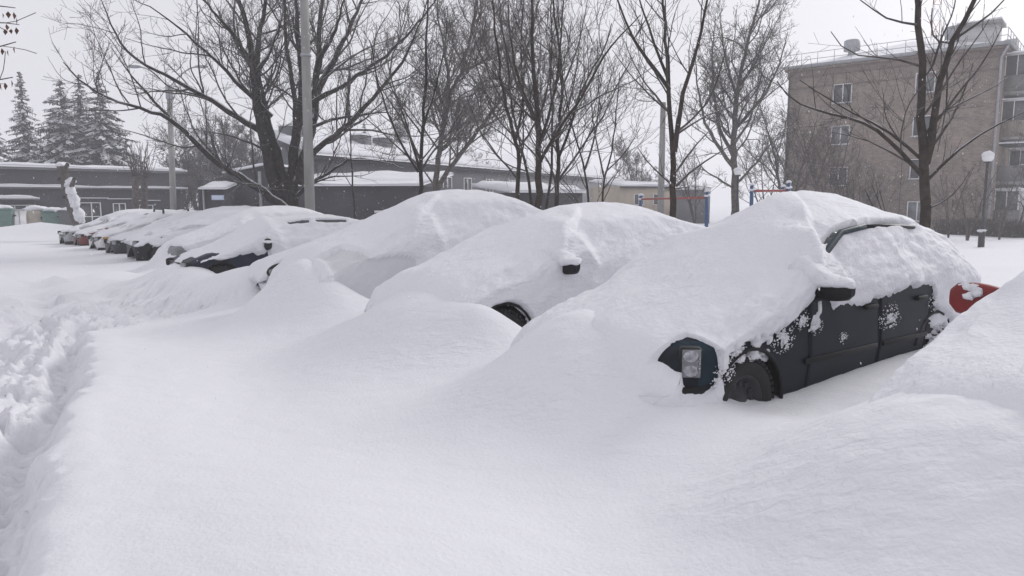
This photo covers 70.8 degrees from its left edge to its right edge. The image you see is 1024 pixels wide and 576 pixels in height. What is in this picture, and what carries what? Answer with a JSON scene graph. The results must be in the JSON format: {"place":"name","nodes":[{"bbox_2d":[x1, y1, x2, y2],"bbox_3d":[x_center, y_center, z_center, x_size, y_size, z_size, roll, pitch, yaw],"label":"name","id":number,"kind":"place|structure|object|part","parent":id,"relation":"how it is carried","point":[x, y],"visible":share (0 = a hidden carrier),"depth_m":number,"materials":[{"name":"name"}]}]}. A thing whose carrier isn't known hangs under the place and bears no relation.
{"place":"outdoors","nodes":[
{"label":"outdoors","id":0,"kind":"place"},
{"bbox_2d":[0,204,1023,575],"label":"snow ground","id":1,"kind":"structure","parent":0,"point":[332,428],"depth_m":3.87,"materials":[{"name":"white snow"}]},
{"bbox_2d":[0,133,14,161],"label":"spruce tree","id":2,"kind":"object","parent":1,"relation":"on","point":[4,156],"visible":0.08,"depth_m":61.07,"materials":[{"name":"green plant"}]},
{"bbox_2d":[0,205,15,226],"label":"waste bin","id":3,"kind":"object","parent":1,"relation":"on","point":[7,215],"visible":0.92,"depth_m":37.56,"materials":[{"name":"green plastic"}]},
{"bbox_2d":[0,5,36,89],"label":"young tree","id":4,"kind":"object","parent":1,"relation":"on","point":[5,31],"visible":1,"depth_m":5.15,"materials":[{"name":"brown plant"}]},
{"bbox_2d":[15,210,26,224],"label":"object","id":5,"kind":"structure","parent":1,"relation":"on","point":[20,218],"depth_m":45.25,"materials":[{"name":"white"}]},
{"bbox_2d":[1,72,44,161],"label":"spruce tree","id":6,"kind":"object","parent":1,"relation":"on","point":[23,127],"visible":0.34,"depth_m":62.37,"materials":[{"name":"green plant"}]},
{"bbox_2d":[23,205,47,223],"bbox_3d":[-25.551,-3.644,38.844,1.119,1.636,1.099,-1,7,-5],"label":"waste bin","id":7,"kind":"object","parent":1,"relation":"on","point":[34,217],"visible":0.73,"depth_m":38.34,"materials":[{"name":"beige plastic"}]},
{"bbox_2d":[40,207,60,223],"bbox_3d":[-24.619,-3.567,38.817,1.270,1.594,1.138,-3,8,-25],"label":"waste bin","id":8,"kind":"object","parent":1,"relation":"on","point":[49,214],"visible":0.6,"depth_m":38.34,"materials":[{"name":"green plastic"}]},
{"bbox_2d":[22,78,103,164],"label":"spruce tree","id":9,"kind":"object","parent":1,"relation":"on","point":[58,140],"visible":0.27,"depth_m":60.06,"materials":[{"name":"green plant"}]},
{"bbox_2d":[57,207,72,225],"bbox_3d":[-23.249,-3.567,37.847,1.050,1.435,0.864,-3,8,-25],"label":"waste bin","id":10,"kind":"object","parent":1,"relation":"on","point":[64,217],"visible":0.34,"depth_m":37.41,"materials":[{"name":"metal"}]},
{"bbox_2d":[55,162,85,225],"bbox_3d":[-18.765,-3.613,30.735,1.270,3.515,0.643,0,7,0],"label":"tree stump","id":11,"kind":"object","parent":1,"relation":"on","point":[71,198],"visible":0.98,"depth_m":30.53,"materials":[{"name":"white plant"}]},
{"bbox_2d":[66,75,117,164],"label":"spruce tree","id":12,"kind":"object","parent":1,"relation":"on","point":[80,94],"visible":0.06,"depth_m":64.26,"materials":[{"name":"green plant"}]},
{"bbox_2d":[0,162,187,224],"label":"office building","id":13,"kind":"structure","parent":1,"relation":"on","point":[18,183],"depth_m":47.94,"materials":[{"name":"white"}]},
{"bbox_2d":[9,205,30,209],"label":"window","id":14,"kind":"structure","parent":13,"relation":"in","point":[17,207],"depth_m":45.21,"materials":[{"name":"white"}]},
{"bbox_2d":[80,202,101,222],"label":"window","id":15,"kind":"structure","parent":13,"relation":"in","point":[93,212],"depth_m":48.13,"materials":[{"name":"white glass"}]},
{"bbox_2d":[112,203,125,212],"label":"window","id":16,"kind":"structure","parent":13,"relation":"in","point":[119,206],"depth_m":49.34,"materials":[{"name":"white glass"}]},
{"bbox_2d":[57,209,146,244],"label":"snow covered car","id":17,"kind":"object","parent":1,"relation":"on","point":[65,236],"visible":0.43,"depth_m":27.39,"materials":[{"name":"snow"}]},
{"bbox_2d":[62,71,147,166],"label":"spruce tree","id":18,"kind":"object","parent":1,"relation":"on","point":[102,139],"visible":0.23,"depth_m":61.16,"materials":[{"name":"green plant"}]},
{"bbox_2d":[72,209,169,245],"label":"snow covered car","id":19,"kind":"object","parent":1,"relation":"on","point":[80,238],"visible":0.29,"depth_m":25.59,"materials":[{"name":"snow"}]},
{"bbox_2d":[120,142,148,208],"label":"pollarded tree","id":20,"kind":"object","parent":1,"relation":"on","point":[135,192],"visible":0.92,"depth_m":39.50,"materials":[{"name":"brown plant"}]},
{"bbox_2d":[87,209,195,249],"bbox_3d":[-12.111,-1.943,24.958,4.383,1.595,1.722,-6,9,-40],"label":"snow covered car","id":21,"kind":"object","parent":1,"relation":"on","point":[96,240],"visible":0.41,"depth_m":23.91,"materials":[{"name":"snow"}]},
{"bbox_2d":[132,142,162,208],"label":"pollarded tree","id":22,"kind":"object","parent":1,"relation":"on","point":[143,190],"visible":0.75,"depth_m":40.52,"materials":[{"name":"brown plant"}]},
{"bbox_2d":[104,210,201,253],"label":"snow covered car","id":23,"kind":"object","parent":1,"relation":"on","point":[115,244],"visible":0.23,"depth_m":21.69,"materials":[{"name":"snow"}]},
{"bbox_2d":[127,65,207,209],"bbox_3d":[-16.707,-6.704,35.449,3.962,8.306,0.340,0,7,0],"label":"street lamp","id":24,"kind":"object","parent":1,"relation":"on","point":[172,188],"visible":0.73,"depth_m":35.35,"materials":[{"name":"metal"}]},
{"bbox_2d":[154,150,213,209],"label":"distant tree","id":25,"kind":"object","parent":1,"relation":"on","point":[192,190],"visible":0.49,"depth_m":57.26,"materials":[{"name":"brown plant"}]},
{"bbox_2d":[123,205,255,260],"bbox_3d":[-8.307,-1.492,20.078,4.489,1.605,1.735,-5,9,-36],"label":"snow covered car","id":26,"kind":"object","parent":1,"relation":"on","point":[149,242],"visible":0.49,"depth_m":18.92,"materials":[{"name":"snow"}]},
{"bbox_2d":[146,105,233,210],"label":"distant tree","id":27,"kind":"object","parent":1,"relation":"on","point":[187,163],"visible":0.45,"depth_m":58.42,"materials":[{"name":"brown plant"}]},
{"bbox_2d":[197,180,237,210],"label":"shed","id":28,"kind":"structure","parent":1,"relation":"on","point":[214,194],"depth_m":35.15,"materials":[{"name":"grey wood"}]},
{"bbox_2d":[191,111,256,180],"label":"distant tree","id":29,"kind":"object","parent":1,"relation":"on","point":[240,149],"visible":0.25,"depth_m":60.96,"materials":[{"name":"grey plant"}]},
{"bbox_2d":[153,205,322,255],"bbox_3d":[-5.921,-1.210,16.991,4.455,1.464,1.886,-5,9,-36],"label":"snow covered car","id":30,"kind":"object","parent":1,"relation":"on","point":[198,238],"visible":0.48,"depth_m":15.96,"materials":[{"name":"snow"}]},
{"bbox_2d":[214,120,262,175],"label":"distant tree","id":31,"kind":"object","parent":1,"relation":"on","point":[250,152],"visible":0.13,"depth_m":61.90,"materials":[{"name":"grey plant"}]},
{"bbox_2d":[41,0,464,206],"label":"broadleaf tree","id":32,"kind":"object","parent":1,"relation":"on","point":[287,193],"visible":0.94,"depth_m":22.67,"materials":[{"name":"brown plant"}]},
{"bbox_2d":[166,214,358,273],"bbox_3d":[-4.543,-0.732,14.670,4.409,1.529,1.960,-5,9,-36],"label":"snow covered car","id":33,"kind":"object","parent":1,"relation":"on","point":[249,242],"visible":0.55,"depth_m":13.67,"materials":[{"name":"snow"}]},
{"bbox_3d":[-4.259,-1.146,14.084,0.600,0.353,0.273,-5,9,-36],"label":"window","id":34,"kind":"part","parent":33,"relation":"part of","materials":[{"name":"black glass"}]},
{"bbox_3d":[-3.634,-1.201,14.539,0.750,0.353,0.267,-5,9,-36],"label":"window","id":35,"kind":"part","parent":33,"relation":"part of","materials":[{"name":"black glass"}]},
{"bbox_2d":[277,140,300,155],"bbox_3d":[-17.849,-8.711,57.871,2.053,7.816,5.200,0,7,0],"label":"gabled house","id":36,"kind":"structure","parent":1,"relation":"on","point":[284,151],"depth_m":55.15,"materials":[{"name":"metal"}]},
{"bbox_2d":[248,219,363,289],"bbox_3d":[-2.279,-0.592,12.586,4.468,1.405,1.882,-5,9,-36],"label":"snow covered car","id":37,"kind":"object","parent":1,"relation":"on","point":[260,271],"visible":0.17,"depth_m":11.34,"materials":[{"name":"snow"}]},
{"bbox_2d":[300,0,314,210],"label":"utility pole","id":38,"kind":"object","parent":1,"relation":"on","point":[309,190],"visible":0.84,"depth_m":20.92,"materials":[{"name":"concrete"}]},
{"bbox_2d":[222,163,453,219],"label":"workshop","id":39,"kind":"structure","parent":1,"relation":"on","point":[384,191],"depth_m":36.16,"materials":[{"name":"white"}]},
{"bbox_2d":[333,60,368,218],"bbox_3d":[-4.801,-3.895,21.757,1.084,5.916,1.800,-2,7,-14],"label":"broadleaf tree","id":40,"kind":"object","parent":1,"relation":"on","point":[350,153],"visible":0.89,"depth_m":21.65,"materials":[{"name":"brown plant"}]},
{"bbox_2d":[387,91,410,162],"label":"spruce tree","id":41,"kind":"object","parent":1,"relation":"on","point":[398,130],"visible":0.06,"depth_m":89.94,"materials":[{"name":"green plant"}]},
{"bbox_2d":[266,189,542,298],"bbox_3d":[-1.133,-0.583,10.392,4.464,1.679,1.887,-5,9,-36],"label":"snow covered car","id":42,"kind":"object","parent":1,"relation":"on","point":[391,242],"visible":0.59,"depth_m":9.36,"materials":[{"name":"snow"}]},
{"bbox_2d":[334,0,498,194],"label":"broadleaf tree","id":43,"kind":"object","parent":1,"relation":"on","point":[419,167],"visible":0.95,"depth_m":16.26,"materials":[{"name":"brown plant"}]},
{"bbox_2d":[246,124,620,202],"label":"hall","id":44,"kind":"structure","parent":1,"relation":"on","point":[465,176],"depth_m":53.53,"materials":[{"name":"white"}]},
{"bbox_2d":[443,177,451,187],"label":"window","id":45,"kind":"structure","parent":44,"relation":"in","point":[448,181],"depth_m":53.46,"materials":[{"name":"white glass"}]},
{"bbox_2d":[464,178,471,189],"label":"window","id":46,"kind":"structure","parent":44,"relation":"in","point":[467,181],"depth_m":56.07,"materials":[{"name":"white"}]},
{"bbox_2d":[462,147,495,190],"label":"distant tree","id":47,"kind":"object","parent":1,"relation":"on","point":[478,158],"visible":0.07,"depth_m":60.15,"materials":[{"name":"grey plant"}]},
{"bbox_2d":[365,0,595,190],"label":"broadleaf tree","id":48,"kind":"object","parent":1,"relation":"on","point":[437,183],"visible":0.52,"depth_m":28.72,"materials":[{"name":"brown plant"}]},
{"bbox_2d":[439,0,570,205],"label":"broadleaf tree","id":49,"kind":"object","parent":1,"relation":"on","point":[527,176],"visible":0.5,"depth_m":16.79,"materials":[{"name":"brown plant"}]},
{"bbox_2d":[472,181,585,209],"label":"garage","id":50,"kind":"structure","parent":1,"relation":"on","point":[503,185],"depth_m":34.89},
{"bbox_2d":[433,0,628,199],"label":"broadleaf tree","id":51,"kind":"object","parent":1,"relation":"on","point":[519,160],"visible":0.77,"depth_m":14.93,"materials":[{"name":"brown plant"}]},
{"bbox_2d":[364,202,705,326],"bbox_3d":[0.677,-0.166,8.276,4.468,1.636,2.002,-5,9,-36],"label":"snow covered car","id":52,"kind":"object","parent":1,"relation":"on","point":[523,271],"visible":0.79,"depth_m":7.30,"materials":[{"name":"snow"}]},
{"bbox_2d":[433,0,638,209],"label":"broadleaf tree","id":53,"kind":"object","parent":1,"relation":"on","point":[550,178],"visible":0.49,"depth_m":16.35,"materials":[{"name":"brown plant"}]},
{"bbox_2d":[442,0,664,209],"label":"broadleaf tree","id":54,"kind":"object","parent":1,"relation":"on","point":[535,114],"visible":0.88,"depth_m":14.40,"materials":[{"name":"brown plant"}]},
{"bbox_2d":[496,25,656,204],"bbox_3d":[1.398,-3.006,15.825,3.388,5.380,2.298,3,8,23],"label":"broadleaf tree","id":55,"kind":"object","parent":1,"relation":"on","point":[584,171],"visible":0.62,"depth_m":15.81,"materials":[{"name":"brown plant"}]},
{"bbox_2d":[490,0,670,206],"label":"broadleaf tree","id":56,"kind":"object","parent":1,"relation":"on","point":[558,176],"visible":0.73,"depth_m":15.27,"materials":[{"name":"brown plant"}]},
{"bbox_2d":[574,52,675,201],"bbox_3d":[2.413,-2.873,16.305,2.434,4.986,1.233,-1,7,-12],"label":"broadleaf tree","id":57,"kind":"object","parent":1,"relation":"on","point":[616,161],"visible":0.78,"depth_m":16.36,"materials":[{"name":"brown plant"}]},
{"bbox_2d":[614,136,658,181],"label":"distant tree","id":58,"kind":"object","parent":1,"relation":"on","point":[634,177],"visible":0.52,"depth_m":61.16,"materials":[{"name":"grey plant"}]},
{"bbox_2d":[589,179,710,223],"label":"beige building","id":59,"kind":"structure","parent":1,"relation":"on","point":[633,189],"depth_m":59.08,"materials":[{"name":"white"}]},
{"bbox_2d":[634,194,643,204],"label":"window","id":60,"kind":"structure","parent":59,"relation":"in","point":[636,202],"depth_m":57.99,"materials":[{"name":"white glass"}]},
{"bbox_2d":[653,194,657,204],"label":"window","id":61,"kind":"structure","parent":59,"relation":"in","point":[654,195],"depth_m":58.49,"materials":[{"name":"white"}]},
{"bbox_2d":[657,102,665,213],"bbox_3d":[6.984,-5.438,33.588,0.339,6.291,0.339,0,7,0],"label":"utility pole","id":62,"kind":"object","parent":1,"relation":"on","point":[661,186],"visible":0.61,"depth_m":33.42,"materials":[{"name":"concrete"}]},
{"bbox_2d":[598,0,747,217],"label":"broadleaf tree","id":63,"kind":"object","parent":1,"relation":"on","point":[674,136],"visible":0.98,"depth_m":12.21,"materials":[{"name":"brown plant"}]},
{"bbox_2d":[638,189,710,226],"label":"exercise bars","id":64,"kind":"object","parent":1,"relation":"on","point":[707,195],"visible":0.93,"depth_m":23.93,"materials":[{"name":"blue paint"}]},
{"bbox_2d":[654,135,706,223],"bbox_3d":[9.245,-5.676,39.380,2.954,5.541,2.777,5,8,34],"label":"tree","id":65,"kind":"object","parent":1,"relation":"on","point":[685,194],"visible":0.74,"depth_m":39.20,"materials":[{"name":"brown plant"}]},
{"bbox_2d":[666,0,807,214],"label":"broadleaf tree","id":66,"kind":"object","parent":1,"relation":"on","point":[736,89],"visible":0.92,"depth_m":31.90,"materials":[{"name":"brown plant"}]},
{"bbox_2d":[733,167,741,212],"bbox_3d":[8.994,-3.242,28.814,0.337,3.157,0.327,0,7,0],"label":"globe lamp","id":67,"kind":"object","parent":1,"relation":"on","point":[737,171],"visible":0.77,"depth_m":28.66,"materials":[{"name":"metal"}]},
{"bbox_2d":[509,190,980,406],"bbox_3d":[2.253,0.042,6.055,4.567,1.722,1.999,-5,9,-36],"label":"snow covered car","id":68,"kind":"object","parent":1,"relation":"on","point":[721,322],"visible":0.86,"depth_m":5.20,"materials":[{"name":"white snow"}]},
{"bbox_3d":[2.499,-0.249,5.488,0.660,0.418,0.301,-5,9,-36],"label":"window","id":69,"kind":"part","parent":68,"relation":"part of","materials":[{"name":"grey glass"}]},
{"bbox_3d":[2.437,0.365,5.293,1.040,0.633,0.059,-5,9,-36],"label":"door","id":70,"kind":"part","parent":68,"relation":"part of","materials":[{"name":"blue paint"}]},
{"bbox_3d":[3.239,0.288,5.887,0.931,0.641,0.057,-5,9,-36],"label":"door","id":71,"kind":"part","parent":68,"relation":"part of","materials":[{"name":"blue paint"}]},
{"bbox_2d":[718,129,797,203],"bbox_3d":[12.978,-5.486,37.820,4.017,5.547,3.623,-6,9,-38],"label":"tree","id":72,"kind":"object","parent":1,"relation":"on","point":[750,178],"visible":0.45,"depth_m":37.72,"materials":[{"name":"brown plant"}]},
{"bbox_2d":[749,180,791,206],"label":"exercise bars","id":73,"kind":"object","parent":1,"relation":"on","point":[752,189],"visible":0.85,"depth_m":23.75,"materials":[{"name":"blue paint"}]},
{"bbox_2d":[729,64,842,192],"bbox_3d":[13.541,-6.998,36.013,5.826,9.017,4.304,0,7,0],"label":"tree","id":74,"kind":"object","parent":1,"relation":"on","point":[776,170],"visible":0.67,"depth_m":35.85,"materials":[{"name":"brown plant"}]},
{"bbox_2d":[744,94,857,192],"bbox_3d":[11.997,-4.920,30.109,2.692,6.195,4.157,-6,9,-39],"label":"tree","id":75,"kind":"object","parent":1,"relation":"on","point":[815,157],"visible":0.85,"depth_m":29.86,"materials":[{"name":"brown plant"}]},
{"bbox_2d":[767,74,888,193],"bbox_3d":[15.794,-6.704,36.877,6.022,8.039,4.692,3,8,26],"label":"tree","id":76,"kind":"object","parent":1,"relation":"on","point":[829,165],"visible":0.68,"depth_m":37.15,"materials":[{"name":"brown plant"}]},
{"bbox_2d":[814,174,857,198],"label":"shrub","id":77,"kind":"object","parent":1,"relation":"on","point":[836,189],"visible":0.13,"depth_m":42.62,"materials":[{"name":"plant"}]},
{"bbox_2d":[827,163,867,200],"bbox_3d":[12.314,-3.110,26.750,2.116,3.349,2.168,-1,7,-10],"label":"shrub","id":78,"kind":"object","parent":1,"relation":"on","point":[847,189],"visible":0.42,"depth_m":26.27,"materials":[{"name":"plant"}]},
{"bbox_2d":[843,167,889,205],"bbox_3d":[19.317,-4.786,39.809,3.138,3.878,2.142,-5,9,-38],"label":"bush","id":79,"kind":"object","parent":1,"relation":"on","point":[870,194],"visible":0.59,"depth_m":39.40,"materials":[{"name":"plant"}]},
{"bbox_2d":[851,157,912,210],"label":"tree","id":80,"kind":"object","parent":1,"relation":"on","point":[869,188],"visible":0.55,"depth_m":41.39,"materials":[{"name":"brown plant"}]},
{"bbox_2d":[743,0,1023,227],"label":"broadleaf tree","id":81,"kind":"object","parent":1,"relation":"on","point":[926,143],"visible":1,"depth_m":11.83,"materials":[{"name":"brown plant"}]},
{"bbox_2d":[865,172,901,213],"bbox_3d":[7.551,-1.298,14.857,0.965,2.178,1.010,5,9,35],"label":"shrub","id":82,"kind":"object","parent":1,"relation":"on","point":[876,197],"visible":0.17,"depth_m":14.74,"materials":[{"name":"plant"}]},
{"bbox_2d":[782,17,1023,229],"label":"apartment house","id":83,"kind":"structure","parent":1,"relation":"on","point":[998,140],"depth_m":47.66,"materials":[{"name":"brick"}]},
{"bbox_2d":[827,167,847,186],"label":"window","id":84,"kind":"structure","parent":83,"relation":"in","point":[835,167],"depth_m":51.13,"materials":[{"name":"white glass"}]},
{"bbox_2d":[831,125,849,145],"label":"window","id":85,"kind":"structure","parent":83,"relation":"in","point":[847,127],"depth_m":50.77,"materials":[{"name":"white glass"}]},
{"bbox_2d":[831,83,852,103],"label":"window","id":86,"kind":"structure","parent":83,"relation":"in","point":[839,87],"depth_m":50.48,"materials":[{"name":"white glass"}]},
{"bbox_2d":[906,201,919,221],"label":"window","id":87,"kind":"structure","parent":83,"relation":"in","point":[913,208],"depth_m":48.24,"materials":[{"name":"white glass"}]},
{"bbox_2d":[908,159,929,179],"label":"window","id":88,"kind":"structure","parent":83,"relation":"in","point":[914,176],"depth_m":47.99,"materials":[{"name":"white glass"}]},
{"bbox_2d":[910,115,930,136],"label":"window","id":89,"kind":"structure","parent":83,"relation":"in","point":[927,118],"depth_m":47.70,"materials":[{"name":"white glass"}]},
{"bbox_2d":[914,71,935,93],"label":"window","id":90,"kind":"structure","parent":83,"relation":"in","point":[931,82],"depth_m":46.96,"materials":[{"name":"white glass"}]},
{"bbox_2d":[930,0,941,41],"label":"roof mast","id":91,"kind":"object","parent":83,"relation":"on","point":[933,21],"visible":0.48,"depth_m":57.53,"materials":[{"name":"white metal"}]},
{"bbox_2d":[868,271,1023,411],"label":"snow covered car","id":92,"kind":"object","parent":1,"relation":"on","point":[974,349],"visible":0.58,"depth_m":3.50,"materials":[{"name":"white snow"}]},
{"bbox_2d":[930,157,989,237],"bbox_3d":[20.527,-4.166,33.637,2.801,3.890,2.544,0,7,0],"label":"shrub","id":93,"kind":"object","parent":1,"relation":"on","point":[947,212],"visible":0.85,"depth_m":33.55,"materials":[{"name":"plant"}]},
{"bbox_2d":[946,172,997,240],"bbox_3d":[19.605,-3.414,30.825,2.170,3.026,1.439,0,7,0],"label":"shrub","id":94,"kind":"object","parent":1,"relation":"on","point":[967,236],"visible":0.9,"depth_m":30.73,"materials":[{"name":"brown plant"}]},
{"bbox_2d":[931,217,1023,237],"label":"hedge","id":95,"kind":"object","parent":1,"relation":"on","point":[1011,229],"visible":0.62,"depth_m":35.62,"materials":[{"name":"brown plant"}]},
{"bbox_2d":[977,151,994,246],"bbox_3d":[17.260,-3.196,26.300,0.400,3.583,0.388,0,7,0],"label":"globe lamp","id":96,"kind":"object","parent":1,"relation":"on","point":[987,157],"visible":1,"depth_m":26.27,"materials":[{"name":"metal"}]},
{"bbox_2d":[988,160,1023,239],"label":"shrub","id":97,"kind":"object","parent":1,"relation":"on","point":[1001,225],"visible":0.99,"depth_m":32.72,"materials":[{"name":"brown plant"}]},
{"bbox_2d":[1000,123,1023,222],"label":"tree","id":98,"kind":"object","parent":1,"relation":"on","point":[1019,161],"visible":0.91,"depth_m":35.78,"materials":[{"name":"brown plant"}]},
{"bbox_2d":[0,0,1023,203],"label":"sky","id":99,"kind":"structure","parent":0,"point":[808,15],"materials":[{"name":"white"}]}
]}

